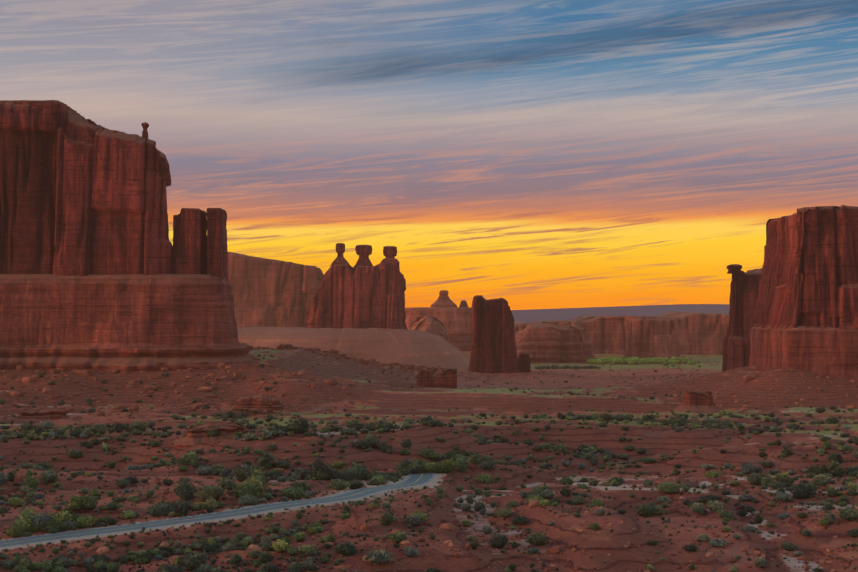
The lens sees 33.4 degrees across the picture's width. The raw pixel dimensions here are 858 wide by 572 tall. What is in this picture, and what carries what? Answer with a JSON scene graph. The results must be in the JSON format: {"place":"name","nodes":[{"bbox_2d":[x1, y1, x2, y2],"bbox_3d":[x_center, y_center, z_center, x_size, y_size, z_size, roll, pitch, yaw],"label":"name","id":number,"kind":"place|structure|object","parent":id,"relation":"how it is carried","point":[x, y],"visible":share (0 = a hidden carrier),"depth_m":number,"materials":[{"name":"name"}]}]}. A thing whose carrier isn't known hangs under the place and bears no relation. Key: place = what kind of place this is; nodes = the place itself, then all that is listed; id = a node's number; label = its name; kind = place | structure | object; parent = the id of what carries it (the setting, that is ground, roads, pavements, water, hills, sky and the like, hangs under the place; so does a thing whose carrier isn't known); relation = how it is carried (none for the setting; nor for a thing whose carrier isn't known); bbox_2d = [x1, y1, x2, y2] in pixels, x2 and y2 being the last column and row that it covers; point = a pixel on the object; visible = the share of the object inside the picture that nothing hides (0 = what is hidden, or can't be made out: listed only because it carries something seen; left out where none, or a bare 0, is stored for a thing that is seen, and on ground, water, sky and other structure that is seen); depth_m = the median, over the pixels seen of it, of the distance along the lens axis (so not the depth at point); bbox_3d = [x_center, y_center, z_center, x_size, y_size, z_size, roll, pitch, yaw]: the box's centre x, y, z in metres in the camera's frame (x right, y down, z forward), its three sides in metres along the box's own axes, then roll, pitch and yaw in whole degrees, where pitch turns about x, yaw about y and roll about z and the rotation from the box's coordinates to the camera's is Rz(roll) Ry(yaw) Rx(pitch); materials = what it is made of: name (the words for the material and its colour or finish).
{"place":"outdoors","nodes":[
{"label":"outdoors","id":0,"kind":"place"},
{"bbox_2d":[5,475,421,543],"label":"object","id":1,"kind":"structure","parent":0,"point":[188,519],"depth_m":290.22,"materials":[{"name":"grey paint"}]},
{"bbox_2d":[0,472,434,547],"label":"road asphalt","id":2,"kind":"structure","parent":0,"point":[409,481],"depth_m":295.88,"materials":[{"name":"grey asphalt"}]},
{"bbox_2d":[6,474,422,543],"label":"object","id":3,"kind":"structure","parent":2,"relation":"on","point":[204,517],"depth_m":296.61,"materials":[{"name":"grey asphalt"}]},
{"bbox_2d":[1,473,433,547],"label":"road edge line","id":4,"kind":"object","parent":2,"relation":"on","point":[238,515],"visible":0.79,"depth_m":293.31,"materials":[{"name":"white paint"}]},
{"bbox_2d":[26,475,410,537],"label":"road edge line","id":5,"kind":"object","parent":2,"relation":"on","point":[212,513],"visible":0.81,"depth_m":297.28,"materials":[{"name":"white paint"}]},
{"bbox_2d":[0,322,857,571],"bbox_3d":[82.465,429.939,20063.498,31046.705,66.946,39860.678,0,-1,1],"label":"ground","id":6,"kind":"structure","parent":0,"point":[378,398],"depth_m":446.76,"materials":[{"name":"soil"}]},
{"bbox_2d":[18,406,69,419],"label":"ledge outcrop","id":7,"kind":"object","parent":6,"relation":"on","point":[38,412],"visible":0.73,"depth_m":874.34,"materials":[{"name":"brown stone"}]},
{"bbox_2d":[0,343,259,373],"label":"rock ledge","id":8,"kind":"object","parent":6,"relation":"on","point":[129,360],"visible":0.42,"depth_m":1136.90,"materials":[{"name":"brown stone"}]},
{"bbox_2d":[0,274,240,349],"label":"butte base","id":9,"kind":"object","parent":8,"relation":"on","point":[97,311],"visible":0.94,"depth_m":1149.60,"materials":[{"name":"brown stone"}]},
{"bbox_2d":[0,101,172,275],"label":"mesa","id":10,"kind":"structure","parent":9,"relation":"on","point":[80,195],"depth_m":1166.76,"materials":[{"name":"brown stone"}]},
{"bbox_2d":[0,100,76,115],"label":"cap rock","id":11,"kind":"object","parent":10,"relation":"on","point":[57,106],"visible":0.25,"depth_m":1175.35,"materials":[{"name":"brown stone"}]},
{"bbox_2d":[141,122,148,139],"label":"balanced rock","id":12,"kind":"object","parent":10,"relation":"on","point":[145,125],"visible":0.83,"depth_m":1176.02,"materials":[{"name":"brown stone"}]},
{"bbox_2d":[170,208,206,273],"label":"rock pillar","id":13,"kind":"structure","parent":9,"relation":"on","point":[189,253],"depth_m":1168.76,"materials":[{"name":"brown stone"}]},
{"bbox_2d":[206,208,227,280],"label":"rock pillar","id":14,"kind":"structure","parent":9,"relation":"on","point":[217,255],"depth_m":1170.60,"materials":[{"name":"brown stone"}]},
{"bbox_2d":[172,423,245,448],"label":"ledge outcrop","id":15,"kind":"object","parent":6,"relation":"on","point":[195,435],"visible":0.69,"depth_m":455.40,"materials":[{"name":"brown stone"}]},
{"bbox_2d":[0,473,438,549],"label":"road shoulder","id":16,"kind":"object","parent":6,"relation":"on","point":[434,479],"visible":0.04,"depth_m":289.87},
{"bbox_2d":[232,395,283,408],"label":"ledge outcrop","id":17,"kind":"object","parent":6,"relation":"on","point":[259,402],"visible":1,"depth_m":957.42,"materials":[{"name":"brown stone"}]},
{"bbox_2d":[227,252,323,326],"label":"wall","id":18,"kind":"structure","parent":6,"relation":"on","point":[271,292],"depth_m":3017.48,"materials":[{"name":"brown stone"}]},
{"bbox_2d":[228,473,409,510],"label":"road shoulder","id":19,"kind":"object","parent":6,"relation":"on","point":[405,477],"visible":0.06,"depth_m":392.63},
{"bbox_2d":[237,327,469,368],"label":"talus slope","id":20,"kind":"structure","parent":6,"relation":"on","point":[405,346],"depth_m":1954.93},
{"bbox_2d":[305,262,406,328],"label":"rock formation","id":21,"kind":"object","parent":20,"relation":"on","point":[360,297],"visible":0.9,"depth_m":2079.02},
{"bbox_2d":[330,243,349,266],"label":"balanced rock","id":22,"kind":"object","parent":21,"relation":"on","point":[340,259],"visible":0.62,"depth_m":2096.40,"materials":[{"name":"brown stone"}]},
{"bbox_2d":[354,245,372,271],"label":"balanced rock","id":23,"kind":"object","parent":21,"relation":"on","point":[363,252],"visible":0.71,"depth_m":2092.67,"materials":[{"name":"brown stone"}]},
{"bbox_2d":[381,246,399,270],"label":"balanced rock","id":24,"kind":"object","parent":21,"relation":"on","point":[389,253],"visible":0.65,"depth_m":2092.59,"materials":[{"name":"brown stone"}]},
{"bbox_2d":[0,354,857,571],"bbox_3d":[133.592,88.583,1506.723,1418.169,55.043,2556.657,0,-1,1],"label":"shrubs","id":25,"kind":"object","parent":6,"relation":"on","point":[248,492],"visible":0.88,"depth_m":351.40,"materials":[{"name":"green plant"}]},
{"bbox_2d":[0,344,857,571],"bbox_3d":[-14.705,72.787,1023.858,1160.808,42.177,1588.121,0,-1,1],"label":"boulders","id":26,"kind":"object","parent":6,"relation":"on","point":[365,526],"visible":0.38,"depth_m":441.23,"materials":[{"name":"brown stone"}]},
{"bbox_2d":[409,316,449,342],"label":"rock dome","id":27,"kind":"structure","parent":6,"relation":"on","point":[434,325],"depth_m":2601.83,"materials":[{"name":"brown stone"}]},
{"bbox_2d":[416,368,456,388],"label":"outcrop","id":28,"kind":"object","parent":6,"relation":"on","point":[442,378],"visible":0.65,"depth_m":1199.44,"materials":[{"name":"brown stone"}]},
{"bbox_2d":[405,307,471,350],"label":"mesa","id":29,"kind":"structure","parent":6,"relation":"on","point":[456,322],"depth_m":2870.07,"materials":[{"name":"brown stone"}]},
{"bbox_2d":[430,290,457,307],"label":"rock spire","id":30,"kind":"structure","parent":29,"relation":"on","point":[443,300],"depth_m":2926.22,"materials":[{"name":"brown stone"}]},
{"bbox_2d":[459,300,467,307],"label":"rock knob","id":31,"kind":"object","parent":29,"relation":"on","point":[463,303],"depth_m":2936.00,"materials":[{"name":"brown stone"}]},
{"bbox_2d":[468,295,519,373],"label":"rock tower","id":32,"kind":"structure","parent":6,"relation":"on","point":[493,347],"depth_m":1637.30,"materials":[{"name":"brown stone"}]},
{"bbox_2d":[518,352,530,371],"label":"rock","id":33,"kind":"object","parent":6,"relation":"on","point":[524,362],"visible":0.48,"depth_m":1641.93,"materials":[{"name":"brown stone"}]},
{"bbox_2d":[515,323,594,363],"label":"rock outcrop","id":34,"kind":"object","parent":6,"relation":"on","point":[546,343],"visible":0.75,"depth_m":2293.43,"materials":[{"name":"brown stone"}]},
{"bbox_2d":[514,312,728,354],"bbox_3d":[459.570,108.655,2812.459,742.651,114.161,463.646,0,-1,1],"label":"wall","id":35,"kind":"structure","parent":6,"relation":"on","point":[702,333],"depth_m":2646.03,"materials":[{"name":"brown stone"}]},
{"bbox_2d":[624,318,679,358],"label":"rock cliff","id":36,"kind":"structure","parent":6,"relation":"on","point":[652,338],"depth_m":2345.35,"materials":[{"name":"brown stone"}]},
{"bbox_2d":[668,388,721,412],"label":"outcrop","id":37,"kind":"object","parent":6,"relation":"on","point":[698,401],"visible":0.85,"depth_m":951.46,"materials":[{"name":"brown stone"}]},
{"bbox_2d":[722,268,761,370],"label":"slim tower","id":38,"kind":"structure","parent":6,"relation":"on","point":[744,289],"depth_m":1478.09,"materials":[{"name":"brown stone"}]},
{"bbox_2d":[727,264,741,273],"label":"balanced rock","id":39,"kind":"object","parent":38,"relation":"on","point":[734,268],"visible":1,"depth_m":1476.35,"materials":[{"name":"brown stone"}]},
{"bbox_2d":[741,374,757,382],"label":"boulder","id":40,"kind":"object","parent":6,"relation":"on","point":[746,378],"visible":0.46,"depth_m":1069.06,"materials":[{"name":"brown stone"}]},
{"bbox_2d":[0,0,857,309],"label":"sky","id":41,"kind":"structure","parent":0,"point":[529,154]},
{"bbox_2d":[511,304,729,321],"bbox_3d":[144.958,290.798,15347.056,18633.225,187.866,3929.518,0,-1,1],"label":"distant ridge","id":42,"kind":"structure","parent":0,"point":[560,314],"depth_m":14045.05,"materials":[{"name":"stone"}]},
{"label":"tower base","id":43,"kind":"object","parent":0,"visible":0},
{"bbox_2d":[748,326,857,380],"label":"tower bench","id":44,"kind":"object","parent":43,"relation":"on","point":[831,352],"visible":0.77,"depth_m":1071.07,"materials":[{"name":"brown stone"}]},
{"bbox_2d":[752,205,857,328],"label":"sandstone butte","id":45,"kind":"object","parent":44,"relation":"on","point":[809,276],"depth_m":1084.70,"materials":[{"name":"brown stone"}]}
]}

